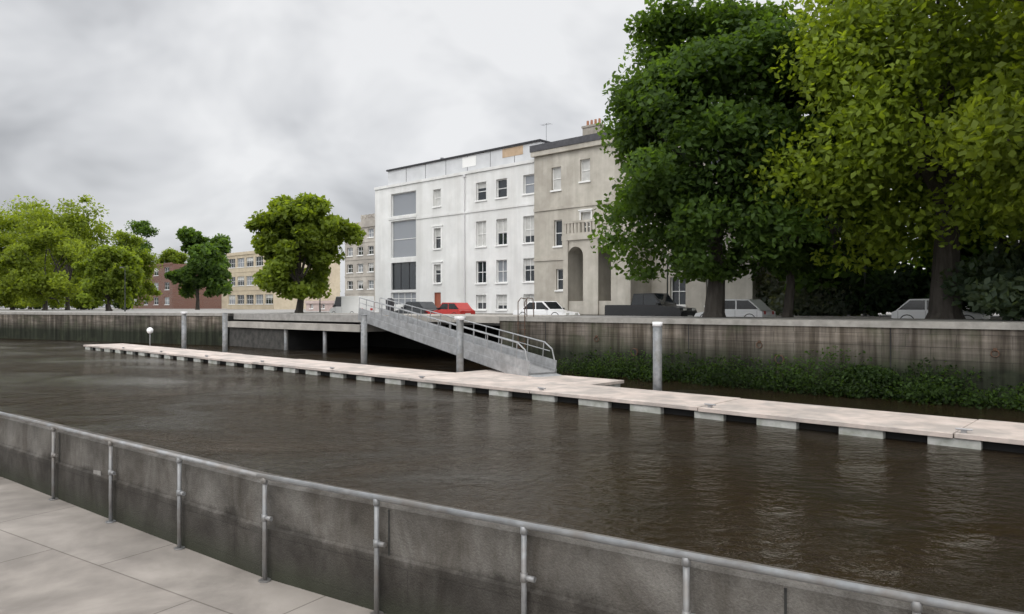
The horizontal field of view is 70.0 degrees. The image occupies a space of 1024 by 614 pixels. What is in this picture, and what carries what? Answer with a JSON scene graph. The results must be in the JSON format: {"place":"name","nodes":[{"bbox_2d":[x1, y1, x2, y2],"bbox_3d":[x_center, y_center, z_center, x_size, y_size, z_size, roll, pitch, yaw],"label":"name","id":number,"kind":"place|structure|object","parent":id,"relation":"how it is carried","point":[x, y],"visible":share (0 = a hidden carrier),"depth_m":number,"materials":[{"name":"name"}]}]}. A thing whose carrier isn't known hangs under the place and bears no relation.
{"place":"outdoors","nodes":[
{"label":"outdoors","id":0,"kind":"place"},
{"bbox_2d":[132,262,221,308],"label":"brick warehouse","id":1,"kind":"structure","parent":0,"point":[169,298],"depth_m":205.93,"materials":[{"name":"red brick"}]},
{"bbox_2d":[0,477,383,613],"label":"pavement","id":2,"kind":"structure","parent":0,"point":[58,556],"depth_m":6.83,"materials":[{"name":"concrete"}]},
{"bbox_2d":[59,434,786,613],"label":"parapet joints","id":3,"kind":"object","parent":2,"relation":"on","point":[97,472],"visible":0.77,"depth_m":5.95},
{"bbox_2d":[0,412,1018,613],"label":"railing","id":4,"kind":"object","parent":2,"relation":"on","point":[917,602],"visible":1,"depth_m":5.19,"materials":[{"name":"metal"}]},
{"bbox_2d":[0,412,1023,613],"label":"parapet wall","id":5,"kind":"structure","parent":2,"relation":"on","point":[320,542],"depth_m":5.97,"materials":[{"name":"concrete"}]},
{"bbox_2d":[222,294,226,308],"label":"building","id":6,"kind":"structure","parent":0,"point":[224,302],"depth_m":222.32,"materials":[{"name":"beige stone"}]},
{"bbox_2d":[227,251,339,308],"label":"building","id":7,"kind":"structure","parent":0,"point":[244,267],"depth_m":157.88,"materials":[{"name":"beige stone"}]},
{"bbox_2d":[345,220,374,300],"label":"stone tower block","id":8,"kind":"structure","parent":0,"point":[359,270],"depth_m":96.38,"materials":[{"name":"beige stone"}]},
{"bbox_2d":[361,213,374,221],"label":"building","id":9,"kind":"structure","parent":8,"relation":"on","point":[369,217],"depth_m":102.09,"materials":[{"name":"beige stone"}]},
{"bbox_2d":[374,139,549,312],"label":"building","id":10,"kind":"structure","parent":0,"point":[457,229],"depth_m":60.69,"materials":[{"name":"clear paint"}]},
{"bbox_2d":[0,0,1011,306],"label":"sky","id":11,"kind":"structure","parent":0,"point":[172,115],"materials":[{"name":"grey"}]},
{"bbox_2d":[0,338,1023,611],"bbox_3d":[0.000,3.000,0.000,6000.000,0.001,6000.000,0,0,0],"label":"river water","id":12,"kind":"structure","parent":0,"point":[920,518],"depth_m":14.67,"materials":[{"name":"liquid"}]},
{"bbox_2d":[147,327,152,345],"bbox_3d":[-25.425,2.465,51.342,0.440,2.070,0.440,0,0,42],"label":"lamp post","id":13,"kind":"object","parent":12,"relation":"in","point":[149,330],"visible":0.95,"depth_m":51.30,"materials":[{"name":"metal"}]},
{"bbox_2d":[181,312,662,390],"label":"mooring piles","id":14,"kind":"object","parent":12,"relation":"on","point":[657,356],"visible":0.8,"depth_m":30.33,"materials":[{"name":"metal"}]},
{"bbox_2d":[83,343,1023,452],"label":"floating pontoon","id":15,"kind":"object","parent":12,"relation":"on","point":[928,429],"visible":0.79,"depth_m":21.48,"materials":[{"name":"beige concrete"}]},
{"bbox_2d":[122,347,972,432],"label":"pontoon cleats","id":16,"kind":"object","parent":15,"relation":"on","point":[964,430],"visible":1,"depth_m":19.59,"materials":[{"name":"silver metal"}]},
{"bbox_2d":[0,311,1023,404],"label":"quay wall","id":17,"kind":"structure","parent":0,"point":[967,346],"depth_m":30.75,"materials":[{"name":"concrete"}]},
{"bbox_2d":[358,297,562,376],"bbox_3d":[-3.467,1.139,35.971,1.380,3.459,19.005,0,0,-33],"label":"gangway","id":18,"kind":"object","parent":17,"relation":"on","point":[501,357],"visible":0.94,"depth_m":33.50,"materials":[{"name":"metal"}]},
{"bbox_2d":[518,298,999,386],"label":"quay wall fittings","id":19,"kind":"object","parent":17,"relation":"attached to","point":[778,362],"visible":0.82,"depth_m":31.52,"materials":[{"name":"metal"}]},
{"bbox_2d":[556,346,1023,411],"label":"quay wall weeds","id":20,"kind":"object","parent":17,"relation":"attached to","point":[932,387],"visible":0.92,"depth_m":25.25,"materials":[{"name":"green plant"}]},
{"bbox_2d":[839,364,902,386],"bbox_3d":[12.085,2.326,24.841,2.031,0.792,0.962,0,0,42],"label":"bush","id":21,"kind":"object","parent":20,"relation":"in","point":[887,373],"visible":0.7,"depth_m":24.56,"materials":[{"name":"green plant"}]},
{"label":"ground surface","id":22,"kind":"structure","parent":0,"visible":0},
{"bbox_2d":[0,308,1023,324],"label":"pavements and kerbs","id":23,"kind":"object","parent":22,"relation":"on","point":[263,314],"visible":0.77,"depth_m":48.74,"materials":[{"name":"concrete"}]},
{"bbox_2d":[0,232,36,308],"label":"tree","id":24,"kind":"object","parent":23,"relation":"on","point":[3,241],"visible":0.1,"depth_m":122.61,"materials":[{"name":"green plant"}]},
{"bbox_2d":[0,206,64,309],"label":"tree","id":25,"kind":"object","parent":23,"relation":"on","point":[5,224],"visible":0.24,"depth_m":126.21,"materials":[{"name":"green plant"}]},
{"bbox_2d":[0,197,70,308],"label":"tree","id":26,"kind":"object","parent":23,"relation":"on","point":[7,230],"visible":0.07,"depth_m":145.23,"materials":[{"name":"green plant"}]},
{"bbox_2d":[0,218,90,310],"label":"tree","id":27,"kind":"object","parent":23,"relation":"on","point":[34,281],"visible":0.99,"depth_m":101.05,"materials":[{"name":"green plant"}]},
{"bbox_2d":[4,194,137,309],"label":"tree","id":28,"kind":"object","parent":23,"relation":"on","point":[75,225],"visible":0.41,"depth_m":112.40,"materials":[{"name":"green plant"}]},
{"bbox_2d":[15,297,133,309],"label":"upstream hedge","id":29,"kind":"object","parent":23,"relation":"on","point":[116,306],"visible":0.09,"depth_m":136.75,"materials":[{"name":"green plant"}]},
{"bbox_2d":[63,215,139,309],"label":"tree","id":30,"kind":"object","parent":23,"relation":"on","point":[76,303],"visible":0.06,"depth_m":132.62,"materials":[{"name":"green plant"}]},
{"bbox_2d":[70,244,144,310],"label":"tree","id":31,"kind":"object","parent":23,"relation":"on","point":[120,283],"visible":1,"depth_m":88.33,"materials":[{"name":"green plant"}]},
{"bbox_2d":[119,266,125,311],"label":"lamp post","id":32,"kind":"object","parent":23,"relation":"on","point":[124,294],"visible":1,"depth_m":80.88,"materials":[{"name":"grey metal"}]},
{"bbox_2d":[110,229,162,307],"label":"tree","id":33,"kind":"object","parent":23,"relation":"on","point":[133,242],"visible":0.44,"depth_m":156.09,"materials":[{"name":"green plant"}]},
{"bbox_2d":[116,220,159,264],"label":"tree","id":34,"kind":"object","parent":23,"relation":"on","point":[143,227],"visible":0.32,"depth_m":296.57,"materials":[{"name":"green plant"}]},
{"bbox_2d":[156,247,188,263],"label":"tree","id":35,"kind":"object","parent":23,"relation":"on","point":[173,256],"visible":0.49,"depth_m":290.75,"materials":[{"name":"green plant"}]},
{"bbox_2d":[164,225,232,309],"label":"tree","id":36,"kind":"object","parent":23,"relation":"on","point":[206,265],"visible":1,"depth_m":130.61,"materials":[{"name":"green plant"}]},
{"bbox_2d":[209,233,232,267],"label":"tree","id":37,"kind":"object","parent":23,"relation":"on","point":[215,240],"visible":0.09,"depth_m":276.73,"materials":[{"name":"green plant"}]},
{"bbox_2d":[243,192,366,312],"bbox_3d":[-16.808,-4.173,58.227,7.821,9.946,8.389,0,0,42],"label":"quay tree","id":38,"kind":"object","parent":23,"relation":"on","point":[289,238],"visible":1,"depth_m":56.34,"materials":[{"name":"green plant"}]},
{"bbox_2d":[304,301,374,310],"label":"pink kiosk","id":39,"kind":"object","parent":23,"relation":"on","point":[314,305],"visible":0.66,"depth_m":89.11,"materials":[{"name":"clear glass"}]},
{"bbox_2d":[386,298,393,311],"bbox_3d":[-7.984,-0.040,47.839,0.600,1.080,0.600,0,0,42],"label":"litter bin","id":40,"kind":"object","parent":23,"relation":"on","point":[391,303],"visible":0.59,"depth_m":47.62,"materials":[{"name":"grey metal"}]},
{"bbox_2d":[530,132,800,314],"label":"building","id":41,"kind":"structure","parent":23,"relation":"on","point":[573,184],"depth_m":50.56,"materials":[{"name":"beige stone"}]},
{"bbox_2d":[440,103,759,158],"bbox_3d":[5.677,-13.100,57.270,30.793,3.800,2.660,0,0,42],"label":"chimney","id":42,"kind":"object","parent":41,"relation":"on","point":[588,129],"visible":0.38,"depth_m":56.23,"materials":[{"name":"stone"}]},
{"bbox_2d":[587,0,856,317],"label":"lime tree","id":43,"kind":"object","parent":23,"relation":"on","point":[670,96],"visible":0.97,"depth_m":31.76,"materials":[{"name":"green plant"}]},
{"bbox_2d":[717,61,885,316],"bbox_3d":[13.843,-6.089,36.136,8.334,13.778,7.607,0,0,8],"label":"lime tree","id":44,"kind":"object","parent":23,"relation":"on","point":[787,270],"visible":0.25,"depth_m":35.47,"materials":[{"name":"green plant"}]},
{"bbox_2d":[755,270,867,315],"bbox_3d":[16.558,-0.904,41.938,7.452,3.065,2.058,0,0,42],"label":"shrubbery under trees","id":45,"kind":"object","parent":23,"relation":"on","point":[804,304],"visible":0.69,"depth_m":40.95,"materials":[{"name":"green plant"}]},
{"bbox_2d":[732,92,922,297],"bbox_3d":[19.197,-6.547,46.203,14.392,14.694,13.557,0,0,-17],"label":"park tree","id":46,"kind":"object","parent":23,"relation":"on","point":[810,279],"visible":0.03,"depth_m":41.43,"materials":[{"name":"green plant"}]},
{"bbox_2d":[863,235,866,315],"bbox_3d":[18.981,-2.675,38.319,0.498,6.350,1.679,0,0,-20],"label":"lamp post","id":47,"kind":"object","parent":23,"relation":"on","point":[864,314],"visible":0.2,"depth_m":39.03,"materials":[{"name":"black metal"}]},
{"bbox_2d":[736,0,1023,318],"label":"plane tree","id":48,"kind":"object","parent":23,"relation":"on","point":[892,64],"visible":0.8,"depth_m":27.45,"materials":[{"name":"green plant"}]},
{"bbox_2d":[764,257,1002,315],"bbox_3d":[45.118,-1.415,16.609,81.415,4.260,3.262,0,0,42],"label":"park hedge","id":49,"kind":"object","parent":23,"relation":"on","point":[888,290],"visible":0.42,"depth_m":38.54,"materials":[{"name":"green plant"}]},
{"bbox_2d":[879,39,1023,316],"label":"park tree","id":50,"kind":"object","parent":23,"relation":"on","point":[968,251],"visible":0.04,"depth_m":37.41,"materials":[{"name":"green plant"}]},
{"bbox_2d":[916,0,1023,222],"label":"plane tree","id":51,"kind":"object","parent":23,"relation":"on","point":[974,136],"visible":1,"depth_m":22.91,"materials":[{"name":"green plant"}]},
{"bbox_2d":[934,235,1023,320],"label":"shrubbery","id":52,"kind":"object","parent":23,"relation":"on","point":[999,287],"visible":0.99,"depth_m":27.23,"materials":[{"name":"green plant"}]},
{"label":"riverside road","id":53,"kind":"structure","parent":0,"visible":0},
{"bbox_2d":[329,296,373,312],"bbox_3d":[-13.248,0.031,60.339,4.194,1.829,1.740,0,0,42],"label":"white van","id":54,"kind":"object","parent":53,"relation":"on","point":[346,304],"visible":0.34,"depth_m":59.30,"materials":[{"name":"white paint"}]},
{"bbox_2d":[394,302,436,313],"bbox_3d":[-7.322,0.267,55.756,3.832,1.357,1.790,0,0,42],"label":"dark grey car","id":55,"kind":"object","parent":53,"relation":"on","point":[430,306],"visible":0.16,"depth_m":54.79,"materials":[{"name":"grey paint"}]},
{"bbox_2d":[427,303,474,313],"bbox_3d":[-4.458,0.312,53.419,3.586,1.269,1.685,0,0,42],"label":"red car","id":56,"kind":"object","parent":53,"relation":"on","point":[454,308],"visible":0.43,"depth_m":52.52,"materials":[{"name":"red paint"}]},
{"bbox_2d":[513,301,579,314],"bbox_3d":[2.191,0.285,47.096,4.292,1.320,1.836,0,0,42],"label":"white estate car","id":57,"kind":"object","parent":53,"relation":"on","point":[548,308],"visible":0.5,"depth_m":46.55,"materials":[{"name":"white paint"}]},
{"bbox_2d":[605,293,696,315],"bbox_3d":[7.908,0.083,41.891,5.095,1.723,1.985,0,0,42],"label":"black pickup","id":58,"kind":"object","parent":53,"relation":"on","point":[653,304],"visible":0.6,"depth_m":41.10,"materials":[{"name":"black paint"}]},
{"bbox_2d":[694,299,774,316],"bbox_3d":[11.679,0.267,38.458,3.832,1.357,1.790,0,0,42],"label":"white hatchback car","id":59,"kind":"object","parent":53,"relation":"on","point":[747,308],"visible":0.39,"depth_m":37.41,"materials":[{"name":"white paint"}]},
{"bbox_2d":[891,299,989,318],"bbox_3d":[19.679,0.282,33.610,3.750,1.328,1.755,0,0,42],"label":"white suv","id":60,"kind":"object","parent":53,"relation":"on","point":[914,308],"visible":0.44,"depth_m":33.60,"materials":[{"name":"white paint"}]}
]}

